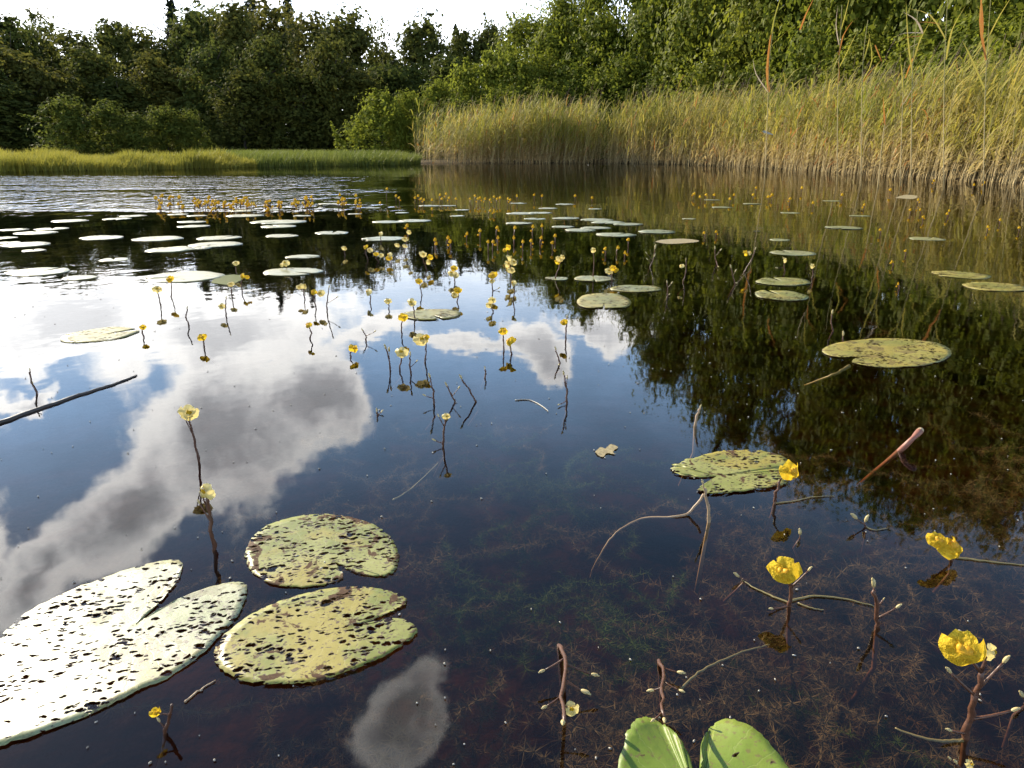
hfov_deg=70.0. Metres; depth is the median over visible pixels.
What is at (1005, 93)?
reed
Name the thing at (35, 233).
lily pad
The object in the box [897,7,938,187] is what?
reed
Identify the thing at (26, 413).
twig
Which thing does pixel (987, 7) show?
alder tree
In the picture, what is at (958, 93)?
reed
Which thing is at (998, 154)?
reed
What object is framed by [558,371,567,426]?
bladderwort
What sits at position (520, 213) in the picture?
lily pad
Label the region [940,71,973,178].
reed
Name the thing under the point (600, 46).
willow bush
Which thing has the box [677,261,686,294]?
bladderwort
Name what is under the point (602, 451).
dead leaf
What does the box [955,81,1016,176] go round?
reed
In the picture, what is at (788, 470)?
bladderwort
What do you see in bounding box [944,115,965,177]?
reed
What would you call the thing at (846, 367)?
runner stem
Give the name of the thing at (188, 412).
bladderwort
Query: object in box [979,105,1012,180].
reed
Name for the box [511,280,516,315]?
bladderwort
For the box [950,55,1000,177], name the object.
reed
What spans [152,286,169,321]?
bladderwort
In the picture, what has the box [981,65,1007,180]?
reed
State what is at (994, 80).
reed
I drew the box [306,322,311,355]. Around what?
bladderwort
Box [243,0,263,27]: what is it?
spruce tree
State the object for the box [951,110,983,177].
reed
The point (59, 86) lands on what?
deciduous tree
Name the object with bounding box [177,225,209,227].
lily pad
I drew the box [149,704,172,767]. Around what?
bladderwort
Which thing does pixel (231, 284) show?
bladderwort
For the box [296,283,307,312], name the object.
bladderwort
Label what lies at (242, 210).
lily pad
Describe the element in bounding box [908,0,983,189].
reed
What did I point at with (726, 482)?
lily pad
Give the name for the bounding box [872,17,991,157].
willow bush
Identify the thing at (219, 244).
lily pad
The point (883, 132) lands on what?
reed
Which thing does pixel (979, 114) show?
reed
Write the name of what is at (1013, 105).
reed
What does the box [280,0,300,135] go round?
spruce tree
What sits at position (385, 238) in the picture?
lily pad
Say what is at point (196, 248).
lily pad
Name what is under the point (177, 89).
deciduous tree
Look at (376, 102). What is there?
shrub
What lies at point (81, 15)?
sky
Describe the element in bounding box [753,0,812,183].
reed
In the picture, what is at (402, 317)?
bladderwort
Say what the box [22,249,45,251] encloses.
lily pad
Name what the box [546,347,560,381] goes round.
bladderwort
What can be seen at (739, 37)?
willow bush
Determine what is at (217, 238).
lily pad
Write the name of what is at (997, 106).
reed
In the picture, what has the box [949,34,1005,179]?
reed
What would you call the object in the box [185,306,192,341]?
bladderwort
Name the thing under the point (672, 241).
lily pad
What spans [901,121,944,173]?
reed
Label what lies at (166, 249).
lily pad
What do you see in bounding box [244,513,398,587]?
lily pad
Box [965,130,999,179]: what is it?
reed
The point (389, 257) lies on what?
bladderwort
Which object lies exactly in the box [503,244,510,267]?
bladderwort
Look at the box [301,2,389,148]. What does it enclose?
deciduous tree
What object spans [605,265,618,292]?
bladderwort
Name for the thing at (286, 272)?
lily pad
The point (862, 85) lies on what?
reed
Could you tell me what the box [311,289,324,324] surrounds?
bladderwort
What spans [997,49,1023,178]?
reed
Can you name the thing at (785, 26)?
alder tree
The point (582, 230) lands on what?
lily pad
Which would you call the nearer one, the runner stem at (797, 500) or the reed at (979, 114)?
the runner stem at (797, 500)
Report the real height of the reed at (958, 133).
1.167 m
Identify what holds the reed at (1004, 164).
in the water
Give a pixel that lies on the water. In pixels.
(653, 196)
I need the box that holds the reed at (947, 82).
[923,52,965,175]
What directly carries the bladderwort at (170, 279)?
on the water
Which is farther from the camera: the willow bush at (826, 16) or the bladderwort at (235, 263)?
the willow bush at (826, 16)
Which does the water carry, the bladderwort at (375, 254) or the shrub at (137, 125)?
the bladderwort at (375, 254)
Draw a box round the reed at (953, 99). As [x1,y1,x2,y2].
[932,48,978,177]
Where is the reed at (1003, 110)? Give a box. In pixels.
[969,59,1023,180]
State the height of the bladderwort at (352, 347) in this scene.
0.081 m
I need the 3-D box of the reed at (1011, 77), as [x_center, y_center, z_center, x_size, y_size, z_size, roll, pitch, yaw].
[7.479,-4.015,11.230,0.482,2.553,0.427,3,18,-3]
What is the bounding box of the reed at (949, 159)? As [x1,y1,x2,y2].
[940,145,961,177]
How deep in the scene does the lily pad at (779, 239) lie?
3.85 m
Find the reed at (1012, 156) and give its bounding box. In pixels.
[1002,135,1023,180]
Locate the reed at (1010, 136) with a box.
[999,89,1023,181]
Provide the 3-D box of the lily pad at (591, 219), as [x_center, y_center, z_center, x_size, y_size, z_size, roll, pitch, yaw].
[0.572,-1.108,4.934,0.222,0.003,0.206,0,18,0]
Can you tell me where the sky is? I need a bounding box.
[0,0,994,83]
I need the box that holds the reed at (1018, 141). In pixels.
[1008,39,1023,183]
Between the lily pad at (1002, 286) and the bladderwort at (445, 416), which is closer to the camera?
the bladderwort at (445, 416)
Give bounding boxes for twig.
[0,374,136,424]
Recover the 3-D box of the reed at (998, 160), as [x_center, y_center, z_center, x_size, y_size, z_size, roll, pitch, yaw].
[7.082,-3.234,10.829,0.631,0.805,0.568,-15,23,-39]
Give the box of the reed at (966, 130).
[942,97,992,177]
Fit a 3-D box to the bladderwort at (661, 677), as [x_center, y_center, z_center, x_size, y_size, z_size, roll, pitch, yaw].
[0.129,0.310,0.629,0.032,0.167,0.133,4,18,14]
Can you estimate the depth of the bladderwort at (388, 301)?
2.17 m
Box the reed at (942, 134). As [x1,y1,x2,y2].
[935,104,971,175]
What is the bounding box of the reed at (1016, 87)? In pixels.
[990,46,1023,179]
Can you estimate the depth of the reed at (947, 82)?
11.86 m
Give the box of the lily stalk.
[856,427,923,487]
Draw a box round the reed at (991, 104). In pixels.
[979,69,1009,173]
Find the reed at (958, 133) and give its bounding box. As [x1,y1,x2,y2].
[925,128,965,179]
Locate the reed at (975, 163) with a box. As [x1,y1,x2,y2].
[965,153,990,180]
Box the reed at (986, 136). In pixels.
[969,106,1005,180]
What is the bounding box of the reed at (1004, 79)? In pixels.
[986,41,1019,171]
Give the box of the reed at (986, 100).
[965,59,1013,174]
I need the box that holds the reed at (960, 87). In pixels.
[945,56,980,165]
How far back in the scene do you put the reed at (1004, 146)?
10.36 m
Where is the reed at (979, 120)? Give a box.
[961,90,997,178]
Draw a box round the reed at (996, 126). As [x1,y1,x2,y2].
[982,95,1006,177]
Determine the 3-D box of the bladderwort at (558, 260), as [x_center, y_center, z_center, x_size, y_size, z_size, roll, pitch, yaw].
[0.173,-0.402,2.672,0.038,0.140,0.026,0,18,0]
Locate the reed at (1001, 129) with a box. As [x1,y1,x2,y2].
[982,93,1021,178]
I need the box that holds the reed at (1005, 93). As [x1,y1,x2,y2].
[972,61,1019,180]
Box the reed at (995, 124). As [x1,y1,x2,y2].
[978,83,1010,178]
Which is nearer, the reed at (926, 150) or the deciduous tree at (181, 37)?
the reed at (926, 150)
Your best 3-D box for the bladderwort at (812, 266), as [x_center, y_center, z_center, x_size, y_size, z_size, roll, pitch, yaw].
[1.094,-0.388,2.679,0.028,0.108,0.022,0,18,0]
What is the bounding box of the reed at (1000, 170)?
[984,144,1023,180]
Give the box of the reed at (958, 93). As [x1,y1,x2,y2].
[940,75,978,167]
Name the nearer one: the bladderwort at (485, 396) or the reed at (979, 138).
the bladderwort at (485, 396)
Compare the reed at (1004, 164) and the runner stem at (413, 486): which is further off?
the reed at (1004, 164)
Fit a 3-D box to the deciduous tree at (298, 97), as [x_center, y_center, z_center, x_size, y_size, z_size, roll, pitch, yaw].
[-11.084,-14.206,37.894,5.082,4.602,5.552,8,20,25]
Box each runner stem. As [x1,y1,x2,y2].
[184,680,215,702]
[392,463,437,500]
[515,399,547,410]
[590,494,703,577]
[679,644,769,689]
[742,580,786,602]
[776,496,823,503]
[792,595,873,605]
[798,602,823,609]
[804,364,850,385]
[895,727,963,742]
[958,557,1023,565]
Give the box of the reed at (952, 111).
[938,56,976,177]
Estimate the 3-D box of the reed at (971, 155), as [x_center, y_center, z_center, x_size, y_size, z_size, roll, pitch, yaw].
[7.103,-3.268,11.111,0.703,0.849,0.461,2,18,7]
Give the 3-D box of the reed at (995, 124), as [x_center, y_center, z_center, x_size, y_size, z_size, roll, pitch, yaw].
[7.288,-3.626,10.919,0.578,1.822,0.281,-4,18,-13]
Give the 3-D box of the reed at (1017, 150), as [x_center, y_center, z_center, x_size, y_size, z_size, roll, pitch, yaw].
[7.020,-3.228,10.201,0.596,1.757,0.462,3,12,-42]
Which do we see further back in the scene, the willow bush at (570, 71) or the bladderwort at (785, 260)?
the willow bush at (570, 71)
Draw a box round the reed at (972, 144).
[960,111,992,176]
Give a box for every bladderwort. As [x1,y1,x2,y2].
[29,368,50,417]
[134,325,146,356]
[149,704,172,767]
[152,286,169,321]
[166,275,173,311]
[179,404,206,527]
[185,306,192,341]
[197,334,218,365]
[197,483,237,634]
[219,296,228,333]
[227,282,234,312]
[233,261,244,286]
[240,273,250,305]
[280,260,290,280]
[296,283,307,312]
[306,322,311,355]
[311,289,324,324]
[323,285,337,326]
[341,246,346,265]
[345,344,357,376]
[361,328,376,359]
[364,245,372,270]
[365,289,376,318]
[373,252,383,272]
[373,408,382,438]
[384,298,391,324]
[384,344,402,389]
[385,252,398,275]
[390,347,407,391]
[395,230,411,263]
[398,313,407,346]
[408,298,418,333]
[409,351,419,397]
[414,333,429,383]
[415,278,430,308]
[419,251,432,279]
[422,373,438,430]
[432,413,449,477]
[445,382,459,427]
[447,265,458,295]
[449,287,462,314]
[459,374,478,426]
[481,366,488,401]
[486,297,495,327]
[488,271,499,305]
[498,327,514,368]
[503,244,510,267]
[504,254,518,295]
[506,337,524,374]
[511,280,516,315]
[538,643,598,753]
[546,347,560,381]
[554,254,564,292]
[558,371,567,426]
[560,315,574,356]
[590,247,595,288]
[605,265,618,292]
[645,245,655,278]
[646,659,685,722]
[664,280,672,310]
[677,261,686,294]
[678,405,700,486]
[694,479,710,593]
[714,246,721,275]
[723,572,744,601]
[727,264,737,297]
[741,247,755,283]
[764,459,798,561]
[768,556,811,705]
[775,257,786,277]
[793,528,803,570]
[804,264,813,291]
[829,310,833,343]
[835,578,901,727]
[851,513,868,554]
[925,532,961,593]
[937,629,1020,767]
[948,756,973,767]
[1001,690,1023,748]
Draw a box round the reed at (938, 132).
[912,123,944,177]
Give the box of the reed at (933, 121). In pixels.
[924,86,943,172]
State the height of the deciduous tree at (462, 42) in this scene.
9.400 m
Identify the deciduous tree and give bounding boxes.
[0,8,52,144]
[0,30,34,146]
[0,45,94,150]
[0,57,56,149]
[0,79,65,151]
[18,3,68,54]
[18,23,61,71]
[18,67,118,150]
[30,23,127,98]
[51,45,150,149]
[78,72,176,151]
[87,16,143,86]
[108,21,188,97]
[117,48,199,151]
[139,67,242,149]
[143,2,210,141]
[169,33,256,150]
[171,0,226,68]
[188,0,292,149]
[194,66,297,151]
[228,31,315,151]
[244,0,300,112]
[249,64,353,151]
[265,4,350,149]
[293,32,378,151]
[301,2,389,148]
[319,66,408,152]
[346,60,424,150]
[361,14,400,86]
[365,48,403,69]
[392,7,461,84]
[396,62,437,120]
[421,53,484,150]
[445,22,487,103]
[461,12,507,97]
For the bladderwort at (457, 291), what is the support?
on the water
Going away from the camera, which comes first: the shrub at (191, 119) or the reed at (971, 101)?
the reed at (971, 101)
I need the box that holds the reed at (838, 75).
[836,1,852,182]
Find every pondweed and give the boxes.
[97,407,1023,767]
[399,430,973,767]
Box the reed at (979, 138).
[957,133,992,180]
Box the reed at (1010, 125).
[988,79,1023,179]
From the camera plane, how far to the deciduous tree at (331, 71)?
37.24 m
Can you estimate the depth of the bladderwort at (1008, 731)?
0.63 m
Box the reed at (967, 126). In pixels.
[948,79,999,177]
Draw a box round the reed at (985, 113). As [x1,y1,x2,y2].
[970,83,1006,176]
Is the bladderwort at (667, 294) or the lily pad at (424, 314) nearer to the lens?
the lily pad at (424, 314)
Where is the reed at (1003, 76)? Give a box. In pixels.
[979,61,1019,181]
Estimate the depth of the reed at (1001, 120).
11.04 m
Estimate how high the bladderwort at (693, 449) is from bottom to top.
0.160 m
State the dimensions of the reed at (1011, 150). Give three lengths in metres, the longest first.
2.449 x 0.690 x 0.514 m
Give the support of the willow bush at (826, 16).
on the ground at (116, 474)
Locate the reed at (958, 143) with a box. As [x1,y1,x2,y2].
[951,105,982,176]
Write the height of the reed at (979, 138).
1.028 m
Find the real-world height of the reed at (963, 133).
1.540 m
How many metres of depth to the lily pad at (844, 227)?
4.43 m
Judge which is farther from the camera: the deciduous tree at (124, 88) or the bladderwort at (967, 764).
the deciduous tree at (124, 88)
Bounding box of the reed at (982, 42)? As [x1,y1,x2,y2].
[964,0,1008,190]
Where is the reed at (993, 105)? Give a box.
[960,48,1018,179]
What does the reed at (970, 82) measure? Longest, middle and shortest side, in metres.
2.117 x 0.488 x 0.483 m
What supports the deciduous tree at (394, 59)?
on the ground at (116, 474)
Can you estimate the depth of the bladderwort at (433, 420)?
1.36 m
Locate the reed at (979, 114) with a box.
[963,59,1006,177]
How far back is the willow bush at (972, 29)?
17.52 m
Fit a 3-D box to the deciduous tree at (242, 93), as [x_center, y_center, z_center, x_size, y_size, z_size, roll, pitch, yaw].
[-13.433,-13.504,36.333,4.442,4.179,4.555,4,18,13]
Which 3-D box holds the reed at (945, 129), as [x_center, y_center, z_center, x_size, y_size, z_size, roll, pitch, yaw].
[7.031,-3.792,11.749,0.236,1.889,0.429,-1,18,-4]
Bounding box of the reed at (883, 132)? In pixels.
[877,98,906,187]
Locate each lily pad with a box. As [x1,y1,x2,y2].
[0,228,27,230]
[0,241,19,243]
[0,242,49,246]
[0,560,246,745]
[4,267,69,276]
[13,231,56,234]
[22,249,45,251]
[33,227,68,229]
[51,219,88,222]
[60,327,138,342]
[62,275,97,279]
[79,235,123,239]
[98,258,127,261]
[102,217,131,219]
[119,215,146,216]
[131,236,183,241]
[145,247,194,252]
[145,271,224,282]
[173,245,211,249]
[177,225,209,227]
[179,221,205,222]
[188,241,242,246]
[197,236,240,239]
[214,586,416,683]
[227,214,263,216]
[230,210,256,211]
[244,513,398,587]
[250,220,306,223]
[261,225,295,227]
[263,268,322,275]
[266,234,298,237]
[285,255,319,258]
[316,231,347,234]
[362,236,401,240]
[372,220,404,222]
[399,219,430,221]
[405,309,460,319]
[506,212,533,214]
[506,222,531,223]
[524,218,544,219]
[528,212,551,213]
[545,277,567,279]
[552,226,574,227]
[553,217,578,218]
[565,228,594,231]
[574,275,613,281]
[577,293,630,307]
[581,218,612,220]
[581,227,610,228]
[591,221,624,223]
[596,233,636,236]
[610,285,661,291]
[613,223,641,225]
[618,717,788,767]
[638,230,674,233]
[656,239,698,243]
[670,450,786,493]
[755,290,808,300]
[756,277,810,285]
[770,239,788,240]
[770,250,815,255]
[822,338,951,367]
[825,226,862,228]
[896,195,916,198]
[909,237,945,240]
[931,271,990,278]
[962,282,1023,291]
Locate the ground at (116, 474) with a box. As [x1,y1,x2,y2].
[0,150,1023,767]
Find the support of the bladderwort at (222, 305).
on the water
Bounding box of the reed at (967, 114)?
[945,78,993,177]
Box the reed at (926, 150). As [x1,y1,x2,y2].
[918,119,939,176]
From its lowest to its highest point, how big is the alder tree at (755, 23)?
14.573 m
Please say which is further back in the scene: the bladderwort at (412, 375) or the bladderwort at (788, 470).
the bladderwort at (412, 375)
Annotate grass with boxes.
[0,146,258,171]
[196,148,422,166]
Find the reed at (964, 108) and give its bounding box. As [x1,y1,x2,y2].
[945,62,984,179]
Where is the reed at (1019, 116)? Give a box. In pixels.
[986,90,1023,183]
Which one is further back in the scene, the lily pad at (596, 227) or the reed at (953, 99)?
the reed at (953, 99)
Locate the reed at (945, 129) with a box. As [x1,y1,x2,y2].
[935,84,965,178]
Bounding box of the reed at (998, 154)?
[992,85,1023,180]
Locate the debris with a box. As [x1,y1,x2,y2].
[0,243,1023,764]
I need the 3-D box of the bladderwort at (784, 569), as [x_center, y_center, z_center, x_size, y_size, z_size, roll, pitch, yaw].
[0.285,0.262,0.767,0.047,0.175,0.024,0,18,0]
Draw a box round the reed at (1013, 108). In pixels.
[987,77,1023,180]
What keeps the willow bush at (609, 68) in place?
on the ground at (116, 474)
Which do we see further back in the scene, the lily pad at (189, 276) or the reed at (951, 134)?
the reed at (951, 134)
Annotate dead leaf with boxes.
[595,444,617,456]
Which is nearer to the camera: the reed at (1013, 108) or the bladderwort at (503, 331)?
the bladderwort at (503, 331)
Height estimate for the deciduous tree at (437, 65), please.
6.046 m
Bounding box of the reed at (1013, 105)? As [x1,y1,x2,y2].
[997,54,1023,177]
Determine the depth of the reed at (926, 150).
12.09 m
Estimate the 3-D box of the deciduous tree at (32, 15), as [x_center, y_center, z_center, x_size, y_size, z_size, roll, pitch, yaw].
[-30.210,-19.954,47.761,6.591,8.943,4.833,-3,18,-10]
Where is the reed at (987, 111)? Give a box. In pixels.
[966,72,1003,176]
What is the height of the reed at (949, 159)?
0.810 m
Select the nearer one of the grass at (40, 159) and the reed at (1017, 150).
the reed at (1017, 150)
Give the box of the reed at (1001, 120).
[985,74,1011,177]
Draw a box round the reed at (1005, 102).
[976,84,1020,180]
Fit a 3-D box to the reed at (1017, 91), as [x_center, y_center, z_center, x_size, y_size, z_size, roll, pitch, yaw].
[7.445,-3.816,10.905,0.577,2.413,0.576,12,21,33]
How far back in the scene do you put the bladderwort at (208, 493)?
0.85 m
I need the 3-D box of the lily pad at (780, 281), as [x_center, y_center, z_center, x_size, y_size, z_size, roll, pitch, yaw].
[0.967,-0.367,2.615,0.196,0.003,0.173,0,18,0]
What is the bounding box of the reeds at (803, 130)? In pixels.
[408,12,1023,177]
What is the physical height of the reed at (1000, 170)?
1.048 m
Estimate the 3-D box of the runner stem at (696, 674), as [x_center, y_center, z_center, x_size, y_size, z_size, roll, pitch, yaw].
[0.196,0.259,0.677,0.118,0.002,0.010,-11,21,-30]
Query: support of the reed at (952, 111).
in the water
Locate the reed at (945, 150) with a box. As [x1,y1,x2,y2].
[934,118,958,175]
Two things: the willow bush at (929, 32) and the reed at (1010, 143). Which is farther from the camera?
the willow bush at (929, 32)
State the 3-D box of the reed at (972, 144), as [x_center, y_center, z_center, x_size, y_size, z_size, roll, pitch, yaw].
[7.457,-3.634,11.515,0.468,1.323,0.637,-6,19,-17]
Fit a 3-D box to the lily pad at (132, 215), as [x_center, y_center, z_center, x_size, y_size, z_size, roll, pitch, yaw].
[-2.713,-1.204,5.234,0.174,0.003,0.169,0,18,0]
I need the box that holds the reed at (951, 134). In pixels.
[930,129,964,178]
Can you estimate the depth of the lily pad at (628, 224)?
4.61 m
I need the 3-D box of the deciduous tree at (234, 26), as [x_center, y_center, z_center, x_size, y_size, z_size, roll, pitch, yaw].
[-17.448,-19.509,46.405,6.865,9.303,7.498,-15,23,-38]
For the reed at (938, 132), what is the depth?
12.01 m
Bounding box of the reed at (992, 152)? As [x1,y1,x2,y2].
[981,109,1020,181]
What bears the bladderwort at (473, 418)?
on the water
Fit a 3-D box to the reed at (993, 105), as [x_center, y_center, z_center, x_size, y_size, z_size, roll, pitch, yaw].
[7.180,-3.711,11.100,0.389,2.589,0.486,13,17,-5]
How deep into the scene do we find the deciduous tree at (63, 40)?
41.11 m
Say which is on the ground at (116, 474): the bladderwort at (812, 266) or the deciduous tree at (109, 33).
the deciduous tree at (109, 33)
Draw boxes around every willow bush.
[485,46,559,155]
[522,14,576,154]
[533,54,619,155]
[548,2,644,155]
[575,52,658,157]
[603,0,683,156]
[623,55,696,157]
[631,0,760,157]
[661,41,760,158]
[699,0,816,159]
[716,50,789,160]
[750,0,925,103]
[753,41,849,160]
[809,31,903,162]
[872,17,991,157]
[883,8,1018,163]
[929,6,1023,167]
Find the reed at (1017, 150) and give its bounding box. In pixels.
[1006,121,1022,181]
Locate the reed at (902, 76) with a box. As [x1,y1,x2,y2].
[899,54,921,186]
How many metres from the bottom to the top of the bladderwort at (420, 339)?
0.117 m
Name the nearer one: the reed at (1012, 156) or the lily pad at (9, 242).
the lily pad at (9, 242)
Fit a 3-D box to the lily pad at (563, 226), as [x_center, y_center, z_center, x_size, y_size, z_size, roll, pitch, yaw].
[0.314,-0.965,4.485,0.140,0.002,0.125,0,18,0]
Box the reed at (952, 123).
[930,60,976,178]
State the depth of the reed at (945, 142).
11.54 m
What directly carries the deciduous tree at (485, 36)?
on the ground at (116, 474)
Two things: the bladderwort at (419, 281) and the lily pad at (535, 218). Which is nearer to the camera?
the bladderwort at (419, 281)
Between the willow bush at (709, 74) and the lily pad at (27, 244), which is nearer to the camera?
the lily pad at (27, 244)
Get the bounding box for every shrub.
[16,92,105,155]
[75,98,150,155]
[103,110,171,153]
[143,101,196,155]
[169,107,216,153]
[329,86,431,157]
[381,87,442,158]
[412,75,473,156]
[424,55,500,156]
[424,93,476,157]
[477,83,539,157]
[479,43,535,155]
[520,78,593,155]
[553,66,638,158]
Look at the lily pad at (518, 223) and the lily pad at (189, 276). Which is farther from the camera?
the lily pad at (518, 223)
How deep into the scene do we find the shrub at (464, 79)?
34.81 m
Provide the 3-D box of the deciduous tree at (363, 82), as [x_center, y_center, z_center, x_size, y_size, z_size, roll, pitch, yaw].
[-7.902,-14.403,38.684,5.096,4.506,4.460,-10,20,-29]
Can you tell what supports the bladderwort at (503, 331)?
on the water
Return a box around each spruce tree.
[156,0,187,72]
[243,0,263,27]
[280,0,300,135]
[451,24,458,41]
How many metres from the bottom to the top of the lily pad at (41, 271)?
0.003 m
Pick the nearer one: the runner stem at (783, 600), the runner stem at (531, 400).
the runner stem at (783, 600)
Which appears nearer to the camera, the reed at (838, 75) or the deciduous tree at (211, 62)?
the reed at (838, 75)
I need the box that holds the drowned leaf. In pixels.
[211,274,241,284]
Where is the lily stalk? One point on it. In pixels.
(916, 434)
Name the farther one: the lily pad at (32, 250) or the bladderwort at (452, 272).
the lily pad at (32, 250)
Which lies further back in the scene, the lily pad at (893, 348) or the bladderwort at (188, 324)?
the bladderwort at (188, 324)
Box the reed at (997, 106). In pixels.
[974,69,1018,173]
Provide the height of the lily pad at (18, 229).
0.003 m
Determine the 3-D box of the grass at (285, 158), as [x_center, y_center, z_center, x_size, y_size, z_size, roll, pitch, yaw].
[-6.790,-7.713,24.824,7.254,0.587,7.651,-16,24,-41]
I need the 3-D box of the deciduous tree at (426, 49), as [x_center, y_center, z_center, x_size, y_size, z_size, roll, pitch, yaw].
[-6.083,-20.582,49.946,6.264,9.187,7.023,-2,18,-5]
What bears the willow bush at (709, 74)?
on the ground at (116, 474)
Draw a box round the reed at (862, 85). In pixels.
[860,22,881,185]
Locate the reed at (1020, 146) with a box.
[1012,105,1023,181]
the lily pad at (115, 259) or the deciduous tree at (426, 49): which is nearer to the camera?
the lily pad at (115, 259)
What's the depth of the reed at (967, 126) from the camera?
11.55 m
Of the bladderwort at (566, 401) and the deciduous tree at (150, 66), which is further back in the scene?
the deciduous tree at (150, 66)
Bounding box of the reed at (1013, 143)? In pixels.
[996,127,1021,181]
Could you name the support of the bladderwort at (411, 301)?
on the water
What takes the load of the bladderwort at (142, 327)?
on the water
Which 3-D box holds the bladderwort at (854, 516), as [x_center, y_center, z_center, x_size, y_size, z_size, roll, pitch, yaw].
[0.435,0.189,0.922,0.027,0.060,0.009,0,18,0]
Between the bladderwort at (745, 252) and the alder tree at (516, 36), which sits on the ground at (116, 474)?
the alder tree at (516, 36)
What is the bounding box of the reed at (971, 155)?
[953,140,986,179]
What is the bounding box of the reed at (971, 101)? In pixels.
[936,56,990,177]
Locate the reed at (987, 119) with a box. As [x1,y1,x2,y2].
[961,74,1023,176]
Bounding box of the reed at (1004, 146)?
[991,88,1023,181]
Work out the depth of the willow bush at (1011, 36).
15.19 m
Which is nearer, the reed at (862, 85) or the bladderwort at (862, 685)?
the bladderwort at (862, 685)
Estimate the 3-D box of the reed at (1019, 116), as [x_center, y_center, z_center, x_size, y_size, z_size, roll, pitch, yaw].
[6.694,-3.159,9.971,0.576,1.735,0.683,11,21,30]
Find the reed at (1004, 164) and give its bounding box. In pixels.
[991,141,1016,180]
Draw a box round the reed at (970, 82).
[944,68,997,174]
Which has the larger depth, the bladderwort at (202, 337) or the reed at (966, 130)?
the reed at (966, 130)
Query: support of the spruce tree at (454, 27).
on the ground at (116, 474)
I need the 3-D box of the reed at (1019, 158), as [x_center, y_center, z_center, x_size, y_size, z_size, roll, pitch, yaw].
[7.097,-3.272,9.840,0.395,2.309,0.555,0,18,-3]
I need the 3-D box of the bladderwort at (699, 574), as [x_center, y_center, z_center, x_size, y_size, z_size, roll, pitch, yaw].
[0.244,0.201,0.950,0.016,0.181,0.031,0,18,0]
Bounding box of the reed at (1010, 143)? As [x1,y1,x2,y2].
[1002,106,1021,180]
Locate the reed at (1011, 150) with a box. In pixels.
[991,112,1023,183]
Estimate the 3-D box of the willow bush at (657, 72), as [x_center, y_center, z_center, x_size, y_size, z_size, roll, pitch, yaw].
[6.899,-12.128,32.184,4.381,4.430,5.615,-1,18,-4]
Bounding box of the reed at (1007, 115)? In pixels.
[990,63,1023,181]
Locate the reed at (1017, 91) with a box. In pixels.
[995,48,1023,177]
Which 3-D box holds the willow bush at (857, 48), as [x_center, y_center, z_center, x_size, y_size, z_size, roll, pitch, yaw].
[10.670,-8.796,22.702,4.800,3.878,4.498,-11,21,-31]
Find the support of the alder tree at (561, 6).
on the ground at (116, 474)
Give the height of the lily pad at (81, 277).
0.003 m
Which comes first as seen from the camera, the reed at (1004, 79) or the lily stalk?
the lily stalk
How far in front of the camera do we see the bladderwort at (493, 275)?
2.43 m
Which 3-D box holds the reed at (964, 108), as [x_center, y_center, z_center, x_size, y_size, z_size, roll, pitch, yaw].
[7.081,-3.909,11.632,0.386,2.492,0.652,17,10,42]
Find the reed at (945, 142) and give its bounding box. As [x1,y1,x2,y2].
[938,115,961,176]
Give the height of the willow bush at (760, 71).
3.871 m
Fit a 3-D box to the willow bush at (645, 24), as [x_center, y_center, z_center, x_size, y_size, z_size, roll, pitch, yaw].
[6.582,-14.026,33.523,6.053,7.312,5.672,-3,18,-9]
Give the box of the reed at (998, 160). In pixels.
[976,140,1006,180]
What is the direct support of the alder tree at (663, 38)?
on the ground at (116, 474)
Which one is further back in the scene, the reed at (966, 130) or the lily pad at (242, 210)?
the reed at (966, 130)
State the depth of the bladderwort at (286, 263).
2.89 m
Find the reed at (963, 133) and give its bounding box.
[949,100,979,177]
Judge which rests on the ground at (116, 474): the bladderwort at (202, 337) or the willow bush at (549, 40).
the willow bush at (549, 40)
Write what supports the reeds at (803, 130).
on the water
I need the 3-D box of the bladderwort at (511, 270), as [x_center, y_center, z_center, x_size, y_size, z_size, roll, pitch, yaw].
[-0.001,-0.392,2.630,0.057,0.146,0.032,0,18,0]
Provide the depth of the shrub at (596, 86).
32.17 m
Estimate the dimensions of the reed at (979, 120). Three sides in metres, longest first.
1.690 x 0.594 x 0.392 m
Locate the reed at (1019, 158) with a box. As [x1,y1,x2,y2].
[1014,142,1023,181]
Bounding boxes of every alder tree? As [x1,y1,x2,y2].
[475,0,554,98]
[508,0,590,80]
[551,0,636,109]
[572,0,675,102]
[624,0,736,152]
[649,0,803,93]
[714,1,825,98]
[738,0,926,82]
[795,0,991,77]
[869,0,1015,55]
[898,0,1023,67]
[957,0,1023,47]
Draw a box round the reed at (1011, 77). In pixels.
[988,33,1021,160]
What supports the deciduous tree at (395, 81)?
on the ground at (116, 474)
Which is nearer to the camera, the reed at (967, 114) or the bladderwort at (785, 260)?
the bladderwort at (785, 260)
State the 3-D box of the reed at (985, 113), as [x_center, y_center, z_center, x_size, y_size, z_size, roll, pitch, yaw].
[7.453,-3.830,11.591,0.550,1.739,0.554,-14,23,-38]
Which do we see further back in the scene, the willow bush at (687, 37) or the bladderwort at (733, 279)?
the willow bush at (687, 37)
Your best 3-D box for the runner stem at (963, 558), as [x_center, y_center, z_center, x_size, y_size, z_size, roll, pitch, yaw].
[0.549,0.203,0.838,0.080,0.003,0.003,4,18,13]
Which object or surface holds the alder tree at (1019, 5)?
on the ground at (116, 474)
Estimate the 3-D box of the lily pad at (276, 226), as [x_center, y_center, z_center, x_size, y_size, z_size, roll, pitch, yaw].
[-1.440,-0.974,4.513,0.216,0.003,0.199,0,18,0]
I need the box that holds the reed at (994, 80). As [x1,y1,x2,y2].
[952,57,1008,174]
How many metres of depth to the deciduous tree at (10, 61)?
33.97 m

